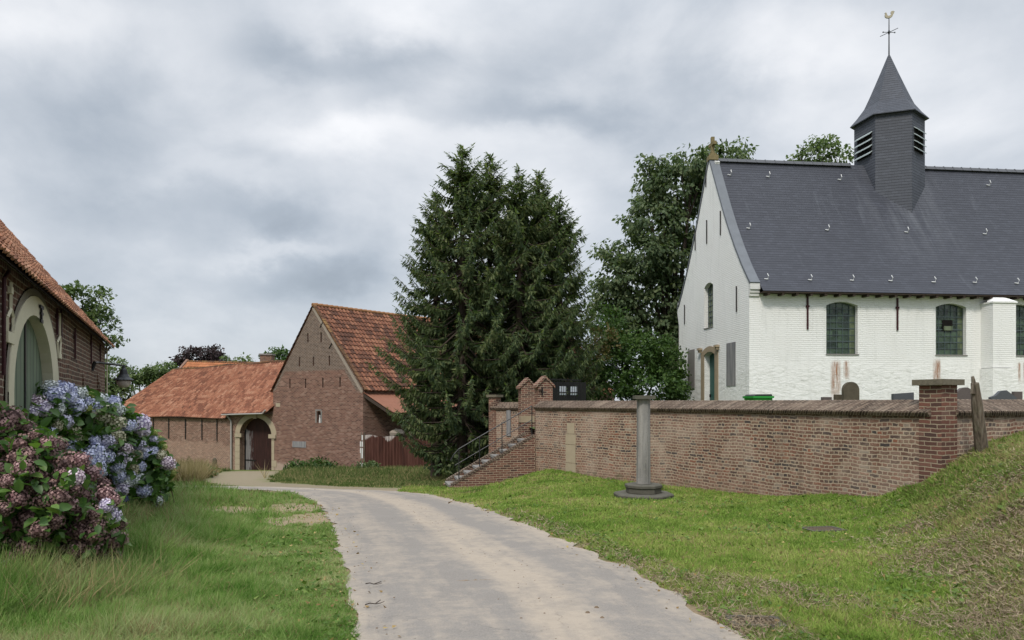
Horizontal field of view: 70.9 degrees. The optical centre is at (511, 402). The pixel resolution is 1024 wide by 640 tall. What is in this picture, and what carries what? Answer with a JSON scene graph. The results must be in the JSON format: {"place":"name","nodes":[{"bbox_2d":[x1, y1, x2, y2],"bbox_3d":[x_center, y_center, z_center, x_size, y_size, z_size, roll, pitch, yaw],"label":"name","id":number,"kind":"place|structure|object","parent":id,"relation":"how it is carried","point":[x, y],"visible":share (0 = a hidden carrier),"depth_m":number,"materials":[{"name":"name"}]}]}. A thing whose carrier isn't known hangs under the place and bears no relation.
{"place":"outdoors","nodes":[
{"label":"outdoors","id":0,"kind":"place"},
{"bbox_2d":[153,456,270,480],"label":"dry grass","id":1,"kind":"structure","parent":0,"point":[190,470],"depth_m":27.25,"materials":[{"name":"beige plant"}]},
{"bbox_2d":[173,486,751,639],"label":"road","id":2,"kind":"structure","parent":0,"point":[423,565],"depth_m":6.60,"materials":[{"name":"concrete"}]},
{"bbox_2d":[271,488,739,638],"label":"road litter","id":3,"kind":"object","parent":2,"relation":"on","point":[495,563],"visible":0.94,"depth_m":7.43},
{"bbox_2d":[0,0,1023,400],"label":"sky","id":4,"kind":"structure","parent":0,"point":[228,169],"materials":[{"name":"grey"}]},
{"bbox_2d":[550,378,580,400],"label":"iron gate","id":5,"kind":"structure","parent":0,"point":[563,392],"depth_m":25.25,"materials":[{"name":"metal"}]},
{"bbox_2d":[205,452,1023,639],"bbox_3d":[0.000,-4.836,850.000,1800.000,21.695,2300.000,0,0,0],"label":"ground","id":6,"kind":"structure","parent":0,"point":[247,477],"depth_m":10.29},
{"bbox_2d":[0,219,114,421],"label":"farmhouse","id":7,"kind":"object","parent":6,"relation":"on","point":[50,330],"visible":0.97,"depth_m":10.62,"materials":[{"name":"brick"}]},
{"bbox_2d":[14,327,23,415],"bbox_3d":[-6.411,0.555,9.204,0.050,3.490,1.506,0,0,-25],"label":"door leaf","id":8,"kind":"structure","parent":7,"relation":"in","point":[19,368],"depth_m":9.65,"materials":[{"name":"green wood"}]},
{"bbox_2d":[26,319,42,418],"bbox_3d":[-7.058,0.555,10.592,0.050,3.490,1.456,0,0,-25],"label":"door leaf","id":9,"kind":"structure","parent":7,"relation":"in","point":[33,368],"depth_m":10.39,"materials":[{"name":"green wood"}]},
{"bbox_2d":[91,361,133,387],"bbox_3d":[-9.809,-0.664,17.633,0.474,0.587,2.027,0,0,-9],"label":"wall lamp","id":10,"kind":"object","parent":7,"relation":"attached to","point":[123,379],"visible":0.99,"depth_m":18.27,"materials":[{"name":"black metal"}]},
{"bbox_2d":[0,401,131,570],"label":"hydrangea bush","id":11,"kind":"object","parent":6,"relation":"on","point":[65,491],"visible":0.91,"depth_m":6.71,"materials":[{"name":"pink plant"}]},
{"bbox_2d":[60,279,130,378],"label":"oak tree","id":12,"kind":"object","parent":6,"relation":"on","point":[94,313],"visible":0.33,"depth_m":41.82,"materials":[{"name":"green plant"}]},
{"bbox_2d":[28,380,179,507],"bbox_3d":[-7.081,0.860,12.030,2.233,2.399,5.254,0,0,12],"label":"hydrangea bush","id":13,"kind":"object","parent":6,"relation":"on","point":[114,440],"visible":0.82,"depth_m":11.67,"materials":[{"name":"blue plant"}]},
{"bbox_2d":[0,494,209,617],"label":"tall grass","id":14,"kind":"structure","parent":6,"relation":"on","point":[91,584],"depth_m":6.02,"materials":[{"name":"green plant"}]},
{"bbox_2d":[105,354,140,401],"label":"willow bush","id":15,"kind":"object","parent":6,"relation":"on","point":[114,388],"visible":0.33,"depth_m":69.55,"materials":[{"name":"green plant"}]},
{"bbox_2d":[129,365,162,393],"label":"background tree","id":16,"kind":"object","parent":6,"relation":"on","point":[140,381],"visible":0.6,"depth_m":89.42,"materials":[{"name":"green plant"}]},
{"bbox_2d":[133,360,177,386],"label":"background tree","id":17,"kind":"object","parent":6,"relation":"on","point":[164,370],"visible":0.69,"depth_m":89.12,"materials":[{"name":"green plant"}]},
{"bbox_2d":[0,476,361,639],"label":"verge grass","id":18,"kind":"structure","parent":6,"relation":"on","point":[219,533],"depth_m":6.34,"materials":[{"name":"green plant"}]},
{"bbox_2d":[164,344,239,367],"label":"copper beech","id":19,"kind":"object","parent":6,"relation":"on","point":[212,353],"visible":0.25,"depth_m":93.62,"materials":[{"name":"purple plant"}]},
{"bbox_2d":[124,360,284,469],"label":"barn wing","id":20,"kind":"structure","parent":6,"relation":"on","point":[172,403],"depth_m":59.52,"materials":[{"name":"orange tile"}]},
{"bbox_2d":[244,418,271,469],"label":"gate door","id":21,"kind":"structure","parent":20,"relation":"in","point":[257,444],"depth_m":56.25,"materials":[{"name":"brown wood"}]},
{"bbox_2d":[206,463,218,477],"bbox_3d":[-14.155,3.360,33.060,1.565,1.200,1.275,0,0,0],"label":"scrub bush","id":22,"kind":"object","parent":6,"relation":"on","point":[211,475],"visible":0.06,"depth_m":33.17,"materials":[{"name":"green plant"}]},
{"bbox_2d":[179,353,275,416],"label":"farm house beyond","id":23,"kind":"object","parent":6,"relation":"on","point":[197,363],"visible":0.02,"depth_m":75.32,"materials":[{"name":"orange tile"}]},
{"bbox_2d":[219,352,255,361],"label":"background tree","id":24,"kind":"object","parent":6,"relation":"on","point":[239,358],"visible":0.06,"depth_m":89.59,"materials":[{"name":"green plant"}]},
{"bbox_2d":[258,344,289,359],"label":"background tree","id":25,"kind":"object","parent":6,"relation":"on","point":[282,353],"visible":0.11,"depth_m":89.30,"materials":[{"name":"green plant"}]},
{"bbox_2d":[283,458,307,470],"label":"elder bush","id":26,"kind":"object","parent":6,"relation":"on","point":[294,463],"visible":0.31,"depth_m":45.85,"materials":[{"name":"green plant"}]},
{"bbox_2d":[300,456,338,468],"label":"elder bush","id":27,"kind":"object","parent":6,"relation":"on","point":[315,462],"visible":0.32,"depth_m":45.83,"materials":[{"name":"green plant"}]},
{"bbox_2d":[169,464,483,493],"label":"meadow weeds","id":28,"kind":"object","parent":6,"relation":"on","point":[377,477],"visible":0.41,"depth_m":29.03,"materials":[{"name":"green plant"}]},
{"bbox_2d":[351,459,381,468],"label":"elder bush","id":29,"kind":"object","parent":6,"relation":"on","point":[371,463],"visible":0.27,"depth_m":45.83,"materials":[{"name":"green plant"}]},
{"bbox_2d":[361,432,430,467],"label":"sheet gate","id":30,"kind":"structure","parent":6,"relation":"on","point":[391,451],"depth_m":49.72,"materials":[{"name":"brown metal"}]},
{"bbox_2d":[389,428,404,436],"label":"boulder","id":31,"kind":"object","parent":6,"relation":"on","point":[394,432],"visible":0.84,"depth_m":49.95,"materials":[{"name":"grey stone"}]},
{"bbox_2d":[385,191,481,477],"bbox_3d":[-3.021,-2.524,29.131,4.244,12.186,4.254,0,0,32],"label":"spruce tree","id":32,"kind":"object","parent":6,"relation":"on","point":[420,230],"visible":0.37,"depth_m":28.77,"materials":[{"name":"green plant"}]},
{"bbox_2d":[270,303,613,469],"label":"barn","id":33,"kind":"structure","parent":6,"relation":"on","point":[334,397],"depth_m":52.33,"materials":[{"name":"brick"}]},
{"bbox_2d":[417,413,483,476],"bbox_3d":[-2.272,1.865,29.693,3.437,3.476,6.552,0,0,21],"label":"laurel bush","id":34,"kind":"object","parent":6,"relation":"on","point":[450,467],"visible":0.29,"depth_m":27.39,"materials":[{"name":"green plant"}]},
{"bbox_2d":[364,143,549,473],"bbox_3d":[-2.068,-3.315,27.965,6.683,13.572,7.144,0,0,20],"label":"spruce tree","id":35,"kind":"object","parent":6,"relation":"on","point":[461,191],"visible":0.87,"depth_m":27.31,"materials":[{"name":"green plant"}]},
{"bbox_2d":[416,152,559,455],"bbox_3d":[-1.011,-3.411,29.584,6.324,13.839,6.265,0,0,0],"label":"spruce tree","id":36,"kind":"object","parent":6,"relation":"on","point":[491,179],"visible":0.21,"depth_m":28.58,"materials":[{"name":"green plant"}]},
{"bbox_2d":[443,432,534,486],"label":"stone steps","id":37,"kind":"structure","parent":6,"relation":"on","point":[514,457],"depth_m":21.58,"materials":[{"name":"brick"}]},
{"bbox_2d":[450,406,531,478],"bbox_3d":[-0.607,1.244,21.540,2.499,2.282,0.034,0,0,-11],"label":"handrail","id":38,"kind":"object","parent":37,"relation":"on","point":[491,443],"visible":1,"depth_m":21.48,"materials":[{"name":"grey metal"}]},
{"bbox_2d":[486,395,502,452],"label":"end pier","id":39,"kind":"structure","parent":6,"relation":"on","point":[494,400],"depth_m":24.69,"materials":[{"name":"brick"}]},
{"bbox_2d":[490,402,517,448],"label":"churchyard wall","id":40,"kind":"structure","parent":6,"relation":"on","point":[505,411],"depth_m":24.40,"materials":[{"name":"brick"}]},
{"bbox_2d":[8,442,1017,639],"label":"fallen leaves","id":41,"kind":"object","parent":6,"relation":"on","point":[652,556],"visible":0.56,"depth_m":7.31,"materials":[{"name":"brown plant"}]},
{"bbox_2d":[7,437,1023,639],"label":"verge weeds","id":42,"kind":"object","parent":6,"relation":"on","point":[336,615],"visible":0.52,"depth_m":7.42,"materials":[{"name":"green plant"}]},
{"bbox_2d":[444,163,594,404],"bbox_3d":[0.365,-3.167,28.527,6.086,12.440,5.776,0,0,0],"label":"spruce tree","id":43,"kind":"object","parent":6,"relation":"on","point":[524,207],"visible":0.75,"depth_m":27.89,"materials":[{"name":"green plant"}]},
{"bbox_2d":[516,378,534,437],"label":"gate pier","id":44,"kind":"structure","parent":6,"relation":"on","point":[526,395],"depth_m":23.60,"materials":[{"name":"brick"}]},
{"bbox_2d":[478,168,607,401],"bbox_3d":[1.206,-3.437,29.900,5.674,12.586,6.289,0,0,28],"label":"spruce tree","id":45,"kind":"object","parent":6,"relation":"on","point":[532,222],"visible":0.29,"depth_m":29.16,"materials":[{"name":"green plant"}]},
{"bbox_2d":[532,376,554,471],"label":"gate pier","id":46,"kind":"structure","parent":6,"relation":"on","point":[543,386],"depth_m":21.91,"materials":[{"name":"brick"}]},
{"bbox_2d":[523,190,604,400],"bbox_3d":[1.848,-2.881,29.426,3.910,11.428,4.157,0,0,0],"label":"spruce tree","id":47,"kind":"object","parent":6,"relation":"on","point":[577,326],"visible":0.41,"depth_m":28.94,"materials":[{"name":"green plant"}]},
{"bbox_2d":[614,395,673,499],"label":"stone column","id":48,"kind":"structure","parent":6,"relation":"on","point":[643,486],"depth_m":14.47,"materials":[{"name":"grey stone"}]},
{"bbox_2d":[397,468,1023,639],"bbox_3d":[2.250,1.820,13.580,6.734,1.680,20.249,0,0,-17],"label":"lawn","id":49,"kind":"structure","parent":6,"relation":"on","point":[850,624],"depth_m":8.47,"materials":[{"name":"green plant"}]},
{"bbox_2d":[803,526,846,531],"bbox_3d":[4.295,1.781,9.954,0.500,0.088,0.380,0,0,-7],"label":"drain grate","id":50,"kind":"object","parent":49,"relation":"on","point":[820,528],"visible":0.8,"depth_m":9.96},
{"bbox_2d":[534,400,930,496],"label":"churchyard wall","id":51,"kind":"structure","parent":6,"relation":"on","point":[811,447],"depth_m":15.09,"materials":[{"name":"brick"}]},
{"bbox_2d":[726,615,786,628],"bbox_3d":[1.774,1.625,5.240,0.380,0.084,0.280,0,0,6],"label":"drain grate","id":52,"kind":"object","parent":6,"relation":"on","point":[757,619],"visible":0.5,"depth_m":5.25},
{"bbox_2d":[497,441,1023,639],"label":"cut hay","id":53,"kind":"object","parent":6,"relation":"on","point":[974,612],"visible":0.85,"depth_m":6.32},
{"bbox_2d":[912,379,964,481],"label":"corner pier","id":54,"kind":"structure","parent":6,"relation":"on","point":[938,437],"depth_m":11.09,"materials":[{"name":"brick"}]},
{"bbox_2d":[895,430,1023,605],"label":"bank grass","id":55,"kind":"structure","parent":6,"relation":"on","point":[1002,497],"depth_m":9.19,"materials":[{"name":"green plant"}]},
{"bbox_2d":[970,376,987,452],"bbox_3d":[7.026,0.264,10.806,0.468,1.302,0.185,0,0,-42],"label":"fence post","id":56,"kind":"object","parent":6,"relation":"on","point":[979,431],"visible":0.87,"depth_m":10.74,"materials":[{"name":"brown wood"}]},
{"bbox_2d":[956,399,1023,459],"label":"churchyard wall","id":57,"kind":"structure","parent":6,"relation":"on","point":[1004,417],"depth_m":11.61,"materials":[{"name":"brick"}]},
{"label":"churchyard ground","id":58,"kind":"structure","parent":0,"visible":0},
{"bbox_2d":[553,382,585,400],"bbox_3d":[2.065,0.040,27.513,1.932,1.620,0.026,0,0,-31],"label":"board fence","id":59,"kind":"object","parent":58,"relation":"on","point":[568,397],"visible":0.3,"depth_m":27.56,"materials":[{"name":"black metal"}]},
{"bbox_2d":[570,322,625,398],"bbox_3d":[3.438,-1.191,31.401,3.276,4.782,2.156,0,0,-31],"label":"garden shrub","id":60,"kind":"object","parent":58,"relation":"on","point":[595,338],"visible":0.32,"depth_m":31.52,"materials":[{"name":"green plant"}]},
{"bbox_2d":[587,302,629,400],"bbox_3d":[4.103,-1.780,33.532,2.193,5.959,3.872,0,0,43],"label":"garden shrub","id":61,"kind":"object","parent":58,"relation":"on","point":[618,320],"visible":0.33,"depth_m":33.78,"materials":[{"name":"green plant"}]},
{"bbox_2d":[585,328,694,400],"bbox_3d":[5.669,-1.057,32.245,5.344,4.513,4.071,0,0,0],"label":"hedge bush","id":62,"kind":"object","parent":58,"relation":"on","point":[627,382],"visible":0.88,"depth_m":31.82,"materials":[{"name":"green plant"}]},
{"bbox_2d":[582,135,759,380],"bbox_3d":[8.783,-6.599,38.075,10.635,15.598,5.444,0,0,-26],"label":"cherry tree","id":63,"kind":"object","parent":58,"relation":"on","point":[660,266],"visible":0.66,"depth_m":36.92,"materials":[{"name":"green plant"}]},
{"bbox_2d":[743,394,773,399],"bbox_3d":[7.183,0.295,21.000,0.620,1.050,0.740,0,0,-6],"label":"wheelie bin","id":64,"kind":"object","parent":58,"relation":"on","point":[758,397],"visible":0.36,"depth_m":20.67,"materials":[{"name":"plastic"}]},
{"bbox_2d":[786,133,853,162],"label":"ash tree","id":65,"kind":"object","parent":58,"relation":"on","point":[823,144],"visible":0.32,"depth_m":45.62,"materials":[{"name":"green plant"}]},
{"bbox_2d":[821,397,831,399],"bbox_3d":[8.972,0.338,20.545,0.440,0.965,0.210,0,0,-7],"label":"headstone","id":66,"kind":"object","parent":58,"relation":"on","point":[826,398],"visible":0.22,"depth_m":20.50,"materials":[{"name":"grey stone"}]},
{"bbox_2d":[834,394,840,399],"bbox_3d":[9.301,0.302,20.445,0.460,1.036,0.210,0,0,-7],"label":"headstone","id":67,"kind":"object","parent":58,"relation":"on","point":[837,397],"visible":0.12,"depth_m":20.39,"materials":[{"name":"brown stone"}]},
{"bbox_2d":[841,382,858,399],"bbox_3d":[9.434,0.128,20.060,0.620,1.385,0.240,0,0,-7],"label":"headstone","id":68,"kind":"object","parent":58,"relation":"on","point":[849,390],"visible":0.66,"depth_m":20.00,"materials":[{"name":"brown stone"}]},
{"bbox_2d":[677,11,1023,399],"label":"church","id":69,"kind":"structure","parent":58,"relation":"on","point":[887,264],"depth_m":28.86,"materials":[{"name":"stone"}]},
{"bbox_2d":[704,284,712,328],"bbox_3d":[8.587,-4.171,31.010,0.300,1.983,1.040,0,0,-6],"label":"window","id":70,"kind":"structure","parent":69,"relation":"in","point":[710,290],"depth_m":31.26,"materials":[{"name":"green glass"}]},
{"bbox_2d":[709,353,713,399],"bbox_3d":[8.700,-0.480,30.901,0.080,3.360,1.200,0,0,-6],"label":"door","id":71,"kind":"structure","parent":69,"relation":"in","point":[711,395],"depth_m":31.27,"materials":[{"name":"green paint"}]},
{"bbox_2d":[826,302,858,354],"bbox_3d":[12.564,-2.807,27.503,1.330,2.033,0.270,0,0,-6],"label":"window","id":72,"kind":"structure","parent":69,"relation":"in","point":[840,317],"depth_m":27.59,"materials":[{"name":"green glass"}]},
{"bbox_2d":[935,304,967,355],"bbox_3d":[17.008,-2.807,27.986,1.330,2.033,0.270,0,0,-6],"label":"window","id":73,"kind":"structure","parent":69,"relation":"in","point":[949,317],"depth_m":28.08,"materials":[{"name":"green glass"}]},
{"bbox_2d":[1016,305,1023,355],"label":"window","id":74,"kind":"structure","parent":69,"relation":"in","point":[1019,309],"depth_m":28.41,"materials":[{"name":"green glass"}]},
{"bbox_2d":[891,392,913,399],"bbox_3d":[9.794,0.288,18.045,0.710,1.064,0.210,0,0,-7],"label":"headstone","id":75,"kind":"object","parent":58,"relation":"on","point":[903,396],"visible":0.22,"depth_m":18.00,"materials":[{"name":"grey stone"}]},
{"bbox_2d":[957,387,970,398],"bbox_3d":[10.700,0.235,17.045,0.880,1.170,0.210,0,0,-7],"label":"headstone","id":76,"kind":"object","parent":58,"relation":"on","point":[963,393],"visible":0.17,"depth_m":17.00,"materials":[{"name":"grey stone"}]},
{"bbox_2d":[988,390,1016,398],"bbox_3d":[11.620,0.270,17.045,0.820,1.100,0.210,0,0,-7],"label":"headstone","id":77,"kind":"object","parent":58,"relation":"on","point":[1004,394],"visible":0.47,"depth_m":17.00,"materials":[{"name":"grey stone"}]},
{"bbox_2d":[1011,392,1022,398],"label":"headstone","id":78,"kind":"object","parent":58,"relation":"on","point":[1018,395],"visible":0.24,"depth_m":17.60,"materials":[{"name":"grey stone"}]}
]}

